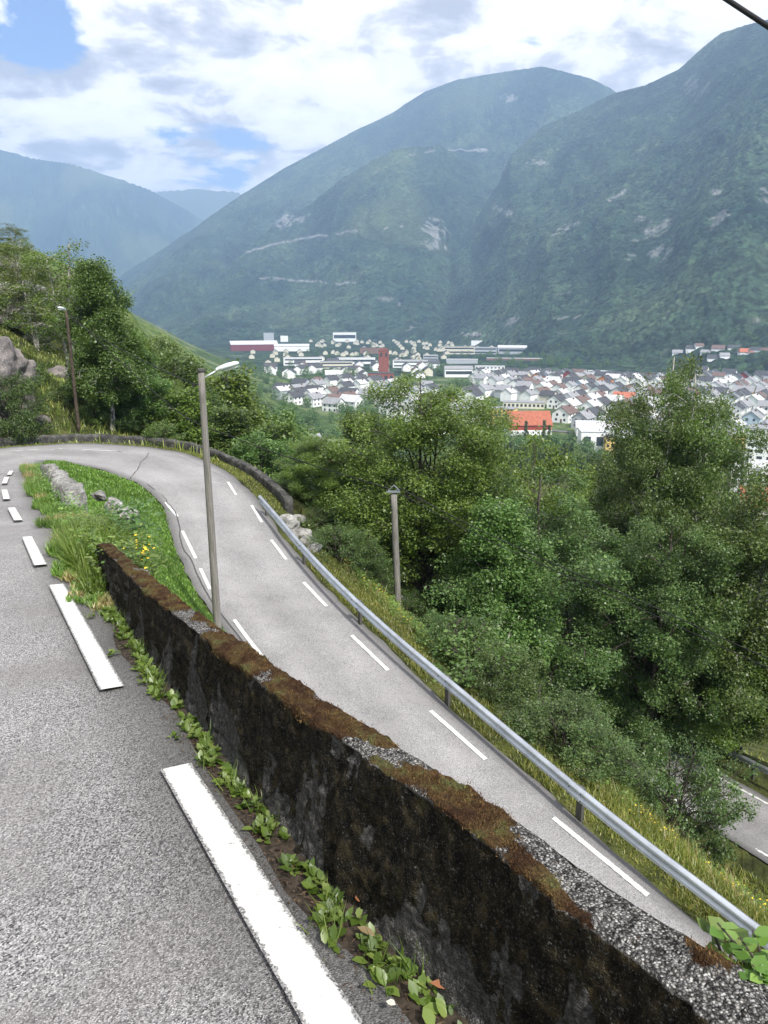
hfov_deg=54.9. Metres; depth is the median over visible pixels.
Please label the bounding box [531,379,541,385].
house
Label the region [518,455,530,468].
deciduous tree
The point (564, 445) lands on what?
spruce tree
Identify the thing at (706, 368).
house
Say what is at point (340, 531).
bush
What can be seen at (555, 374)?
house
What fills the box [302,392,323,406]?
house
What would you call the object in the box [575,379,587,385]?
house
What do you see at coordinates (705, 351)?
house
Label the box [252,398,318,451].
deciduous tree
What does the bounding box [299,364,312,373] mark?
house
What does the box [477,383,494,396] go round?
house
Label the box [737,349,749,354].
house
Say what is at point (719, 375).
house
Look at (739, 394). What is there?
house
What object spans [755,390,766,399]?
house
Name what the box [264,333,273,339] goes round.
concrete plant
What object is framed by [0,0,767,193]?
sky
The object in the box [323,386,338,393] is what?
house
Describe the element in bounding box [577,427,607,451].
white building
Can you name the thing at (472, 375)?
house
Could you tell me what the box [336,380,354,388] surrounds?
house
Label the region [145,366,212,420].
deciduous tree
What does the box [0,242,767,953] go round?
hillside ground
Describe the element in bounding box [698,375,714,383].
house
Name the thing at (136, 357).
overhead wire
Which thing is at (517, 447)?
deciduous tree
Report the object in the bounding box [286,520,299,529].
pale boulder
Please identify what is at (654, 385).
house
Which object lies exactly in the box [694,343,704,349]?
house
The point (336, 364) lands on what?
office block
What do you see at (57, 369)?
boulder
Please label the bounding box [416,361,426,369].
house
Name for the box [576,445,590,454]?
deciduous tree
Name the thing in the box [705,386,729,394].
house
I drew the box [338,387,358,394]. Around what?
house
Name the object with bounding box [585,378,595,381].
house
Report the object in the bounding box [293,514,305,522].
pale boulder
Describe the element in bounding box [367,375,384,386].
house
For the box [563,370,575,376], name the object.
house
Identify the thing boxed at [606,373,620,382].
house
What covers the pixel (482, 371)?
house
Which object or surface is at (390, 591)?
bush
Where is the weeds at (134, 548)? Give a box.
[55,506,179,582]
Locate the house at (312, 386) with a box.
[305,384,324,389]
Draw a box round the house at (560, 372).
[552,369,563,377]
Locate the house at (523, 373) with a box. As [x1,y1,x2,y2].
[516,371,530,376]
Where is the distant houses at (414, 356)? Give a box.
[249,339,493,362]
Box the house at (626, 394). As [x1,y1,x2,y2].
[612,391,636,397]
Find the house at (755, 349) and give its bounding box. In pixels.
[750,347,761,351]
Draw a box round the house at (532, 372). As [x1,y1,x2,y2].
[528,370,539,375]
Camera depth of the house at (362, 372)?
897.23 m
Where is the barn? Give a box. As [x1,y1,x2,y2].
[504,411,552,435]
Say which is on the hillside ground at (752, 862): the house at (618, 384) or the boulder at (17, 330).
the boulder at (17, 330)
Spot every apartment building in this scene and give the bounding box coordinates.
[333,332,355,341]
[393,360,427,367]
[423,355,437,359]
[444,346,474,353]
[475,347,496,353]
[490,406,517,425]
[503,400,544,408]
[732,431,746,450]
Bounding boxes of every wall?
[0,433,292,513]
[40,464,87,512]
[94,543,767,1023]
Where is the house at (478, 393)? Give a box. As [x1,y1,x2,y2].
[463,388,484,401]
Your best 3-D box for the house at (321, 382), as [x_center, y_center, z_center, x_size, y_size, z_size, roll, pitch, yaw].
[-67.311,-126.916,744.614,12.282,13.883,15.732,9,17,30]
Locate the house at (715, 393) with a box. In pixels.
[707,388,720,397]
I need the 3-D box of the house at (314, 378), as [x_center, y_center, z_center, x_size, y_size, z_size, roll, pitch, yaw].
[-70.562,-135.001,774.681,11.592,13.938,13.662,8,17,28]
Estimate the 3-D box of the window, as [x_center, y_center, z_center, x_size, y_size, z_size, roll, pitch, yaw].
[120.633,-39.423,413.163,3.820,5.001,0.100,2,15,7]
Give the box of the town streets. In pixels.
[493,418,740,437]
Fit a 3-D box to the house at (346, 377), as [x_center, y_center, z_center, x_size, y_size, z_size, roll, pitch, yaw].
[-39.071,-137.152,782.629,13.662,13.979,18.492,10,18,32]
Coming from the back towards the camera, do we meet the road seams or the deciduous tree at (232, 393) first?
the deciduous tree at (232, 393)
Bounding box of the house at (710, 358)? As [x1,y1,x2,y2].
[706,355,719,361]
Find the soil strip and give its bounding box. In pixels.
[98,600,468,1023]
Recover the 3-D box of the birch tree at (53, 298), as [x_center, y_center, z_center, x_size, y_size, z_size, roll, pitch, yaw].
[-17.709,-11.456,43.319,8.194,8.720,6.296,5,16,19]
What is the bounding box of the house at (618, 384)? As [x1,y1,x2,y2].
[612,381,623,386]
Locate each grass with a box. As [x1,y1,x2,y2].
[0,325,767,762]
[1,441,285,514]
[18,460,108,607]
[40,511,162,593]
[44,460,225,631]
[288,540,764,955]
[341,557,767,915]
[649,812,767,912]
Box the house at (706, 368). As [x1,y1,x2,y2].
[696,365,709,370]
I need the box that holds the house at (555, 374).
[544,372,561,378]
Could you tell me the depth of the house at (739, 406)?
544.63 m
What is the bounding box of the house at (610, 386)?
[603,383,614,393]
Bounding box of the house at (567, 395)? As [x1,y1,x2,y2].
[564,391,579,398]
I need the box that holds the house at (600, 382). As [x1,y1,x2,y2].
[593,380,605,384]
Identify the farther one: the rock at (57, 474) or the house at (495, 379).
the house at (495, 379)
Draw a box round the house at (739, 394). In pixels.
[733,390,743,401]
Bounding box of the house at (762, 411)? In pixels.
[747,406,767,420]
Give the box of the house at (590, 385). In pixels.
[584,382,596,392]
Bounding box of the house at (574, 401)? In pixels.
[557,397,581,408]
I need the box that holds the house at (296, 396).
[284,390,304,404]
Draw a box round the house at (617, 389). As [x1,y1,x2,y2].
[608,386,628,393]
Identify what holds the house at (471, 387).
on the valley floor
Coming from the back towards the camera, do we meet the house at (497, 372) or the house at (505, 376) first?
the house at (497, 372)
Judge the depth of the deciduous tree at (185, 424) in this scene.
39.06 m
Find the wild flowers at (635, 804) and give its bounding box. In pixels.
[344,558,767,907]
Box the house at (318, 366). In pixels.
[309,363,322,372]
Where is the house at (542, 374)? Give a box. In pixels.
[531,372,545,377]
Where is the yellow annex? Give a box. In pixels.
[604,435,613,452]
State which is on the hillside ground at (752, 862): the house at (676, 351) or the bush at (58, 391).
the bush at (58, 391)
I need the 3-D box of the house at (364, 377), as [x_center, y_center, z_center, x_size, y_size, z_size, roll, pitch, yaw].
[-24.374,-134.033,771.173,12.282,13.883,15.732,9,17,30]
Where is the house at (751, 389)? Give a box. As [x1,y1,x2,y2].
[732,385,755,394]
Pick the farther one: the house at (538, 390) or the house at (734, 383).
the house at (734, 383)
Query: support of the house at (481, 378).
on the valley floor
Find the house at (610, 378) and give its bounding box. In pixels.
[597,375,613,381]
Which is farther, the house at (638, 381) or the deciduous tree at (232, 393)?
the house at (638, 381)
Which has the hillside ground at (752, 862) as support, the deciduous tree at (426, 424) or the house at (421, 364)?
the deciduous tree at (426, 424)
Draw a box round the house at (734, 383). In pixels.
[728,381,743,391]
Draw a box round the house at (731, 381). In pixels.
[722,376,734,384]
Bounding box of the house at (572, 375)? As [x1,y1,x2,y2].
[562,373,577,378]
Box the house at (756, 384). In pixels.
[749,382,760,387]
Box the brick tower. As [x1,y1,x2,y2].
[378,348,388,371]
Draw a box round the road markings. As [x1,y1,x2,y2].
[1,449,767,1023]
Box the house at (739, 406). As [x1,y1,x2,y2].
[732,401,745,417]
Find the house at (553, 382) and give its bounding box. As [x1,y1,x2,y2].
[548,380,557,385]
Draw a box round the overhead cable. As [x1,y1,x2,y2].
[723,0,767,29]
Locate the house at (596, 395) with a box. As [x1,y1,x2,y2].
[586,392,601,398]
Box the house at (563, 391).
[556,388,568,394]
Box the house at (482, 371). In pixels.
[479,369,489,373]
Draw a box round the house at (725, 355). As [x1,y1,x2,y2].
[718,352,730,358]
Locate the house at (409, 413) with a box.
[405,406,417,421]
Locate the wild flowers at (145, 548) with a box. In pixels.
[123,534,154,568]
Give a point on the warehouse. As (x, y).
(265, 345)
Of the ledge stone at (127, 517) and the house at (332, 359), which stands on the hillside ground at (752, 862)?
the ledge stone at (127, 517)
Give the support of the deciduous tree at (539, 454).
on the valley floor
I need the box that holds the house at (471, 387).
[457,385,478,398]
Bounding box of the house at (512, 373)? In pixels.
[503,370,516,376]
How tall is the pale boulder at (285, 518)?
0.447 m
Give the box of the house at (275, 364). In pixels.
[264,362,277,371]
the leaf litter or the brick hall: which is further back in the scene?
the brick hall
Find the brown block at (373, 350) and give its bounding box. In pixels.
[360,347,384,353]
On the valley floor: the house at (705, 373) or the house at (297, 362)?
the house at (705, 373)
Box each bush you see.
[0,367,60,444]
[36,362,60,387]
[48,382,85,404]
[74,401,113,428]
[95,392,149,432]
[140,417,186,446]
[297,505,342,535]
[300,519,388,561]
[302,499,352,525]
[306,518,391,577]
[312,524,365,563]
[349,552,396,590]
[364,550,391,577]
[372,564,406,595]
[401,588,435,626]
[401,589,444,617]
[410,606,508,675]
[410,610,452,633]
[418,609,530,710]
[457,638,554,716]
[473,674,624,768]
[490,690,598,760]
[504,683,658,787]
[557,735,636,794]
[611,716,762,866]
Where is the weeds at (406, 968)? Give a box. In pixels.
[83,585,461,1023]
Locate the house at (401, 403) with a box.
[387,402,406,418]
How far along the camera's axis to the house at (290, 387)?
688.08 m
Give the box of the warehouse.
[229,340,277,350]
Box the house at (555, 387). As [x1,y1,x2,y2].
[551,383,567,390]
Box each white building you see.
[280,336,287,341]
[444,366,472,376]
[446,359,477,363]
[471,340,481,345]
[475,365,504,371]
[574,420,630,436]
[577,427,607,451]
[744,424,767,459]
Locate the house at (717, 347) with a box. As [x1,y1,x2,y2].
[711,345,725,350]
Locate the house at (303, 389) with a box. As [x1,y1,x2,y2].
[290,387,306,391]
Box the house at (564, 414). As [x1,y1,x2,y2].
[552,404,578,423]
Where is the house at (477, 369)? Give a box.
[473,367,483,372]
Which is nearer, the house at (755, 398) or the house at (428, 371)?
the house at (755, 398)
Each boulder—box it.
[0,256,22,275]
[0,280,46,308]
[0,305,30,334]
[21,320,54,343]
[32,415,50,424]
[47,365,69,379]
[279,514,296,523]
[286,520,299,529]
[291,528,311,537]
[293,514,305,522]
[300,534,316,544]
[306,542,321,552]
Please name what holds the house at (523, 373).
on the valley floor
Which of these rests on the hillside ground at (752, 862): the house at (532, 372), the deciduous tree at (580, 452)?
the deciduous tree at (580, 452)
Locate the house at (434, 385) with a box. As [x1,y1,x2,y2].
[423,383,439,392]
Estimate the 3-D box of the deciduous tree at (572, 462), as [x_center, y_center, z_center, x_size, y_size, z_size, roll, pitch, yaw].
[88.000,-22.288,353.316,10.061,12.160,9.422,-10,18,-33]
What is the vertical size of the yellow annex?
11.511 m
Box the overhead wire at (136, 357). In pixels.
[69,317,192,383]
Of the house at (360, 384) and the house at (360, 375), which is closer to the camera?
the house at (360, 384)
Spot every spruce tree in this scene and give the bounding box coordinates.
[507,441,514,460]
[523,420,528,437]
[540,420,546,443]
[547,425,552,441]
[562,442,567,456]
[568,442,574,454]
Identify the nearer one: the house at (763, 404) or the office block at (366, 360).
the house at (763, 404)
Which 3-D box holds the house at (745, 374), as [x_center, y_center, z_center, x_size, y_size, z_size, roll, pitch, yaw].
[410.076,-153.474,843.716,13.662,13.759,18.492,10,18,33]
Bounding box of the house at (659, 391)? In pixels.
[651,388,666,395]
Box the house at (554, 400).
[547,393,566,408]
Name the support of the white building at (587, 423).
on the valley floor
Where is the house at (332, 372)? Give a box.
[324,370,340,376]
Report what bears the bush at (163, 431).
on the hillside ground at (752, 862)
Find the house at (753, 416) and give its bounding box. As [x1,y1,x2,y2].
[740,409,763,427]
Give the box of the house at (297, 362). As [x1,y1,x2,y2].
[294,360,305,366]
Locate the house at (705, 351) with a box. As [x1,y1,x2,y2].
[700,349,710,355]
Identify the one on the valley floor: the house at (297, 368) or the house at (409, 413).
the house at (409, 413)
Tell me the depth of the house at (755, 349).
918.33 m
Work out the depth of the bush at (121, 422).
38.02 m
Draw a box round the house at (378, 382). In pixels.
[370,380,388,390]
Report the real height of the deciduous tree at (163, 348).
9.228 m
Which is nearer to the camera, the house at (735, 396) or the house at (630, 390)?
the house at (735, 396)
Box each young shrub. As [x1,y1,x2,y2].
[697,916,752,969]
[709,922,767,984]
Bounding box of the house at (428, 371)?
[421,366,433,375]
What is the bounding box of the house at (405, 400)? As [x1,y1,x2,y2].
[401,395,419,405]
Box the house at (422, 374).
[413,370,425,377]
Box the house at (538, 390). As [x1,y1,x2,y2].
[534,386,551,400]
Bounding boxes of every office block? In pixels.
[283,357,322,365]
[320,361,352,368]
[337,357,374,363]
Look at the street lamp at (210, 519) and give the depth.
17.75 m
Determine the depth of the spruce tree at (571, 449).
373.53 m
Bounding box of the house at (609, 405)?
[606,401,624,412]
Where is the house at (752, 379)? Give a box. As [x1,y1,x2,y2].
[746,376,757,384]
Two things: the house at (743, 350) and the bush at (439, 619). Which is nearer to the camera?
the bush at (439, 619)
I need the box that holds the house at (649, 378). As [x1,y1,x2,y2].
[642,375,653,385]
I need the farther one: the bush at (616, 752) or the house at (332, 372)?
the house at (332, 372)
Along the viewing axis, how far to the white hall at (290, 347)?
1531.85 m
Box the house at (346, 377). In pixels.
[337,375,354,382]
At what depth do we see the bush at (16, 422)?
32.65 m
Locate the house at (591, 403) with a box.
[579,398,603,411]
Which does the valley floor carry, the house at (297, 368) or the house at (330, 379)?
the house at (330, 379)
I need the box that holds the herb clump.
[98,496,169,540]
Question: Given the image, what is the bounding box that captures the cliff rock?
[0,336,39,424]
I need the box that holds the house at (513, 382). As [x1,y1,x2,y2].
[508,378,522,387]
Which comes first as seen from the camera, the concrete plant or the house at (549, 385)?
the house at (549, 385)
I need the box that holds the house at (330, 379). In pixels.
[323,375,339,386]
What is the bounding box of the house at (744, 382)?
[739,379,749,385]
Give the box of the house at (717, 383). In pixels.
[709,380,723,386]
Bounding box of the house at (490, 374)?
[482,373,494,376]
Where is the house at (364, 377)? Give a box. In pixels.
[353,376,368,386]
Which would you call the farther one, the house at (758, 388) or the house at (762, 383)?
the house at (762, 383)
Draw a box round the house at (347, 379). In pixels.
[337,378,353,383]
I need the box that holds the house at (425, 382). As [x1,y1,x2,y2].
[421,380,433,385]
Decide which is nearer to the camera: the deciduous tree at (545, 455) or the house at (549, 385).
the deciduous tree at (545, 455)
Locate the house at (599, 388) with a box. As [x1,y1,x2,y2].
[590,385,608,393]
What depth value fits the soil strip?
2.18 m
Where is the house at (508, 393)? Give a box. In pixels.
[500,387,516,400]
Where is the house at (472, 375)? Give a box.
[468,372,480,382]
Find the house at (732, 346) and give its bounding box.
[727,344,741,349]
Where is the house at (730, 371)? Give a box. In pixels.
[722,368,737,376]
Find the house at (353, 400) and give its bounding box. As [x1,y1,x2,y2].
[340,394,364,410]
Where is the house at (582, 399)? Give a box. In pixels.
[575,394,590,403]
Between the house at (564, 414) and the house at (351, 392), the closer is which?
the house at (564, 414)
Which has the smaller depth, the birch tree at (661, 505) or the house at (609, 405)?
the birch tree at (661, 505)
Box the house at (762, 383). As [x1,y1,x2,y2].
[758,380,767,386]
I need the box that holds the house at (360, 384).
[353,379,368,389]
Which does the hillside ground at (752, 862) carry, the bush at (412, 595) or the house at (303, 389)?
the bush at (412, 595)
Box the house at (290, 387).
[288,383,305,389]
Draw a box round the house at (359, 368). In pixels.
[354,366,363,374]
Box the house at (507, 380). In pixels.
[503,376,516,384]
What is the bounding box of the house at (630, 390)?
[628,387,649,394]
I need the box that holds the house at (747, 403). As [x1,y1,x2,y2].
[739,398,754,414]
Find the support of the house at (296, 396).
on the valley floor
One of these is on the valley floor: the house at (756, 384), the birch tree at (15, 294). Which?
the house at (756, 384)
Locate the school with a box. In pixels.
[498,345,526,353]
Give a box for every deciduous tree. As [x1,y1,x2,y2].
[0,222,33,257]
[0,295,10,310]
[9,284,46,319]
[117,379,198,436]
[140,346,223,428]
[142,384,226,448]
[143,333,160,366]
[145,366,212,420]
[146,333,182,364]
[156,334,186,371]
[157,356,210,391]
[192,392,230,442]
[193,358,275,440]
[194,405,283,475]
[226,427,306,492]
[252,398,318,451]
[253,418,312,503]
[257,403,329,506]
[271,434,381,516]
[315,366,530,601]
[315,407,402,552]
[331,486,392,558]
[392,428,520,614]
[406,519,443,600]
[418,465,697,716]
[430,494,568,674]
[493,425,600,630]
[514,443,527,455]
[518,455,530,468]
[520,446,533,462]
[530,571,567,662]
[532,449,541,460]
[539,513,767,761]
[541,450,552,464]
[550,581,597,686]
[558,443,569,452]
[560,455,579,469]
[562,450,664,677]
[569,444,581,454]
[574,451,589,465]
[574,454,588,472]
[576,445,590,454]
[590,450,603,461]
[592,459,609,481]
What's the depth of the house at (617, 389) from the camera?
663.65 m
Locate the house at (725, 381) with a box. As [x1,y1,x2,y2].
[712,378,728,385]
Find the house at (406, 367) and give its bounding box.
[401,362,410,371]
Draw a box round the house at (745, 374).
[740,371,751,377]
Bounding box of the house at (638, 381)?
[629,376,644,386]
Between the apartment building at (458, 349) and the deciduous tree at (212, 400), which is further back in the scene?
the apartment building at (458, 349)
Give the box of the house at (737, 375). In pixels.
[733,373,742,378]
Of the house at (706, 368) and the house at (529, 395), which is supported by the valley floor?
the house at (529, 395)
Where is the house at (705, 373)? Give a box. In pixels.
[698,371,710,375]
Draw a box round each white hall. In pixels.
[274,344,308,350]
[730,459,767,491]
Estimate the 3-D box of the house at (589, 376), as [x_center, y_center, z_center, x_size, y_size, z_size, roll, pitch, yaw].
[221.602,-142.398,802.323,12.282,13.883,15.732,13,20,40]
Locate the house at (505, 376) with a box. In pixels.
[500,373,509,378]
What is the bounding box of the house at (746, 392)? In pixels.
[738,388,752,398]
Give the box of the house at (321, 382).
[308,379,326,387]
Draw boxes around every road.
[0,443,736,960]
[0,450,410,1023]
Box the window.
[596,437,603,445]
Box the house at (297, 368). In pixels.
[293,365,301,374]
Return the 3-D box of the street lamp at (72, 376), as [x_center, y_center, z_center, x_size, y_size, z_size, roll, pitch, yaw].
[-14.649,-6.475,34.576,0.309,6.039,0.824,0,15,0]
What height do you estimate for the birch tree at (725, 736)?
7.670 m
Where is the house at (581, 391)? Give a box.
[575,389,588,394]
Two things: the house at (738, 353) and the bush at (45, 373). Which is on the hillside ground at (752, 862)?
the bush at (45, 373)
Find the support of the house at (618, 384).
on the valley floor
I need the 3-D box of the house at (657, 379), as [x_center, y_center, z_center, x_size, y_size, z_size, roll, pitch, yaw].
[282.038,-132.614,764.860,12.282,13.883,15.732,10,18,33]
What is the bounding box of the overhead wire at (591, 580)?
[401,489,767,658]
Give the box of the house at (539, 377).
[532,375,542,379]
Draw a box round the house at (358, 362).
[354,360,363,366]
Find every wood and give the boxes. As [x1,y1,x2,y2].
[152,338,767,597]
[228,312,767,455]
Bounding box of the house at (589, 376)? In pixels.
[582,374,596,379]
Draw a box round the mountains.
[0,20,767,376]
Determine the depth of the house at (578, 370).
876.88 m
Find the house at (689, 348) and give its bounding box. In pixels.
[685,345,695,353]
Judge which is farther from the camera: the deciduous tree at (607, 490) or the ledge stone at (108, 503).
the deciduous tree at (607, 490)
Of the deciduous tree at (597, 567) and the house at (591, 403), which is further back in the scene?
the house at (591, 403)
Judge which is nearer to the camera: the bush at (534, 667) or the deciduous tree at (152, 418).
the bush at (534, 667)
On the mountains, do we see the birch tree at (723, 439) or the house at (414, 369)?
the house at (414, 369)
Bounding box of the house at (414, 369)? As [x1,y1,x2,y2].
[410,366,421,375]
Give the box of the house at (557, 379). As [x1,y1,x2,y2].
[545,376,561,382]
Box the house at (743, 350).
[740,348,753,354]
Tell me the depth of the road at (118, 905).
2.35 m
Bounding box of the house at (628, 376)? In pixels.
[624,374,634,380]
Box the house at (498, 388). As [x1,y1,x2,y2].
[493,384,512,397]
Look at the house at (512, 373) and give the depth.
852.39 m
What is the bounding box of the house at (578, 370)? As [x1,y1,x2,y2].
[572,369,585,371]
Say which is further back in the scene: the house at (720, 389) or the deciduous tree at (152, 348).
the house at (720, 389)
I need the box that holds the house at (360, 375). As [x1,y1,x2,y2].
[354,374,366,377]
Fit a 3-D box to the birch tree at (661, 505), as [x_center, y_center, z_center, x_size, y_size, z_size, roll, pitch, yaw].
[11.977,2.909,33.718,6.528,14.743,7.702,-6,16,-22]
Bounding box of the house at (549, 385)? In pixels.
[533,381,552,389]
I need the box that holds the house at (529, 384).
[515,381,533,388]
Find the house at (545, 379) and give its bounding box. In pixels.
[541,377,550,381]
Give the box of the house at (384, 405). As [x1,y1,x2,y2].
[378,398,396,412]
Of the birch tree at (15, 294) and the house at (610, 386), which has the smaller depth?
the birch tree at (15, 294)
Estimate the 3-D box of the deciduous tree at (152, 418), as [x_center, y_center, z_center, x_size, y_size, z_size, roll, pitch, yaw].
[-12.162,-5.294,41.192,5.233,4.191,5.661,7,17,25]
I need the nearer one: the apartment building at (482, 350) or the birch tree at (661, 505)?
the birch tree at (661, 505)
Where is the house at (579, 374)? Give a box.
[575,372,584,376]
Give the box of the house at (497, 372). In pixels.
[490,370,502,374]
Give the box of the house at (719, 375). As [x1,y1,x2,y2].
[712,372,725,378]
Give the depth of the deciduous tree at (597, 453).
360.29 m
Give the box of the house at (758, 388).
[754,386,767,392]
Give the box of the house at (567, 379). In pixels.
[562,377,581,382]
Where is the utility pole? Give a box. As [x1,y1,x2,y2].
[387,485,400,606]
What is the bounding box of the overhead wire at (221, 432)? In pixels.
[67,311,386,487]
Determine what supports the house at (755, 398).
on the valley floor
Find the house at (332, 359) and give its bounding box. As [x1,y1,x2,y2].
[326,358,338,360]
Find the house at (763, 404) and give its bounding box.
[757,400,767,416]
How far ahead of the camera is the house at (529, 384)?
720.07 m
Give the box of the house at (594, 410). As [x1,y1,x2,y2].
[586,406,606,420]
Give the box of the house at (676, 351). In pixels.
[672,349,682,355]
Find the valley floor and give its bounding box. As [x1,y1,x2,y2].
[130,312,767,475]
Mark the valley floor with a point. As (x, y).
(212, 361)
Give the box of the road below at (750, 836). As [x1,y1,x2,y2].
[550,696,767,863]
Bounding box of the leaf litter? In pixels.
[106,623,446,1023]
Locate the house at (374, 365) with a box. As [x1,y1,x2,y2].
[370,361,378,370]
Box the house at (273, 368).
[265,365,275,374]
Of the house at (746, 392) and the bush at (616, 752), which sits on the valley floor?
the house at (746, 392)
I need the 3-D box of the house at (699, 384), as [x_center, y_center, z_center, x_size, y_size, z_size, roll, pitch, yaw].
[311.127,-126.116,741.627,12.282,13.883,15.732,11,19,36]
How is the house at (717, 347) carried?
on the mountains
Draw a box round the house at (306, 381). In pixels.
[290,378,309,384]
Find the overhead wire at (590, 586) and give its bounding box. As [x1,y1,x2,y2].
[400,493,767,667]
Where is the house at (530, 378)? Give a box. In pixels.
[521,376,533,380]
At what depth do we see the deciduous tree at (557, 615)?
44.50 m
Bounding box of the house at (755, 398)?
[745,393,764,408]
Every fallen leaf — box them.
[357,926,374,935]
[386,999,395,1005]
[429,979,444,988]
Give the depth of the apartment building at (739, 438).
419.53 m
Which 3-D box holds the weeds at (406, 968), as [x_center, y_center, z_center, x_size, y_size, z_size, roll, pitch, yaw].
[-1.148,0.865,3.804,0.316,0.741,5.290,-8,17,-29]
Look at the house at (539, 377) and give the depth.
783.53 m
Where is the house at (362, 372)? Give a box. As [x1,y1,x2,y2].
[358,370,367,374]
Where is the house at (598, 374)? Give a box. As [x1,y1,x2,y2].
[594,371,606,380]
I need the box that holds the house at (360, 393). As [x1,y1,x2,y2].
[357,388,378,402]
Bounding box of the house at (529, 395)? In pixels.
[520,389,537,400]
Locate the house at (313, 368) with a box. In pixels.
[307,364,316,373]
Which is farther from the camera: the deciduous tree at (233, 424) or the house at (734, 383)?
the house at (734, 383)
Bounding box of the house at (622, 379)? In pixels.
[615,376,628,384]
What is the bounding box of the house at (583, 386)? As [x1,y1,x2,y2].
[573,384,588,392]
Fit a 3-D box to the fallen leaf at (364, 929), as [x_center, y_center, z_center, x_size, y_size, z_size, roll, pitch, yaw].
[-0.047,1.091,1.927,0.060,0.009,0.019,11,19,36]
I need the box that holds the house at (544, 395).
[539,390,557,404]
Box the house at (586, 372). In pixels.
[582,370,592,374]
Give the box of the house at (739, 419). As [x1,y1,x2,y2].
[731,417,746,429]
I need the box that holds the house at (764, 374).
[753,370,767,378]
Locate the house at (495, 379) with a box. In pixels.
[486,375,503,384]
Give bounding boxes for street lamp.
[57,306,80,432]
[192,361,238,628]
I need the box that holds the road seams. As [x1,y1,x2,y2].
[129,456,242,641]
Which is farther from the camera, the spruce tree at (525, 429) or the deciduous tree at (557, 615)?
the spruce tree at (525, 429)
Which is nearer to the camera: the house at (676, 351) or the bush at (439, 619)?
the bush at (439, 619)
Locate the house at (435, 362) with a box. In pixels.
[428,360,439,368]
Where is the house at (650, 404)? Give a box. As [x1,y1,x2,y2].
[646,399,657,410]
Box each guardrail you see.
[258,495,767,949]
[573,679,767,779]
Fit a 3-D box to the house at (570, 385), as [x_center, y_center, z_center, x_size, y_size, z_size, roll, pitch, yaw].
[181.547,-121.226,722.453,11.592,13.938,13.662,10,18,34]
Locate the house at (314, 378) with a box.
[310,376,324,380]
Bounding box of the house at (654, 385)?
[646,384,663,388]
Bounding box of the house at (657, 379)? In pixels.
[649,377,662,383]
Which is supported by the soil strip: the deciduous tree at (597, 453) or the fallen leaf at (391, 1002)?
the fallen leaf at (391, 1002)
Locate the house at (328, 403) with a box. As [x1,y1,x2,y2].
[321,397,344,412]
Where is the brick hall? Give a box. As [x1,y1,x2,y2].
[368,372,393,379]
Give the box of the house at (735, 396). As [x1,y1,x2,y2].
[721,392,737,404]
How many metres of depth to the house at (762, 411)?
517.97 m
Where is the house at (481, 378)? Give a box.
[474,374,488,384]
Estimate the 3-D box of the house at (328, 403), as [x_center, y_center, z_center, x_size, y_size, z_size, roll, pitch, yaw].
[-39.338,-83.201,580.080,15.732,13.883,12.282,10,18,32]
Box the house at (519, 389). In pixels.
[514,385,528,399]
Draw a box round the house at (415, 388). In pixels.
[408,385,424,395]
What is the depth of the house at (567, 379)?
764.71 m
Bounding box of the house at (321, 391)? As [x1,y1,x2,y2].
[303,388,325,395]
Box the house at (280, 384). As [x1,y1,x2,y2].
[271,382,290,388]
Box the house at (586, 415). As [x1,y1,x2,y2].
[571,410,595,427]
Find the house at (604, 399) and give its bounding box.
[597,396,611,409]
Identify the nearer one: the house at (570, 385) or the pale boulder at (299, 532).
the pale boulder at (299, 532)
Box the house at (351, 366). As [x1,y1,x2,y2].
[348,365,360,374]
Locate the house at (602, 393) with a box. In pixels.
[593,390,605,396]
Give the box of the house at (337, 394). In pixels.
[321,392,341,400]
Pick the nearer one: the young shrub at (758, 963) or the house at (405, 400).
the young shrub at (758, 963)
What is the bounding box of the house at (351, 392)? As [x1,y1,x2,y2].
[342,391,356,394]
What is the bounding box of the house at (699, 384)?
[690,379,702,385]
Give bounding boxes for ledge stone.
[91,490,106,500]
[104,497,123,511]
[115,506,139,523]
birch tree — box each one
[0,237,63,300]
[0,237,134,367]
[0,255,65,350]
[22,270,96,359]
[47,254,152,430]
[93,332,185,433]
[554,417,732,709]
[567,351,754,719]
[586,364,767,727]
[647,462,767,759]
[677,595,767,757]
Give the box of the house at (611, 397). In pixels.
[604,394,624,401]
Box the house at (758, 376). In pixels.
[753,373,763,381]
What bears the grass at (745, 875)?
on the hillside ground at (752, 862)
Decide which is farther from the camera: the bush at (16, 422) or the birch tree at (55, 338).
the birch tree at (55, 338)
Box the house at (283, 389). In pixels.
[271,385,289,399]
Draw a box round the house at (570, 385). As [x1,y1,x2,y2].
[564,381,577,391]
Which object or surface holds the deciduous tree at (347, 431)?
on the hillside ground at (752, 862)
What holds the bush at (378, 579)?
on the hillside ground at (752, 862)
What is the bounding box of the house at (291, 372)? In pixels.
[285,368,296,378]

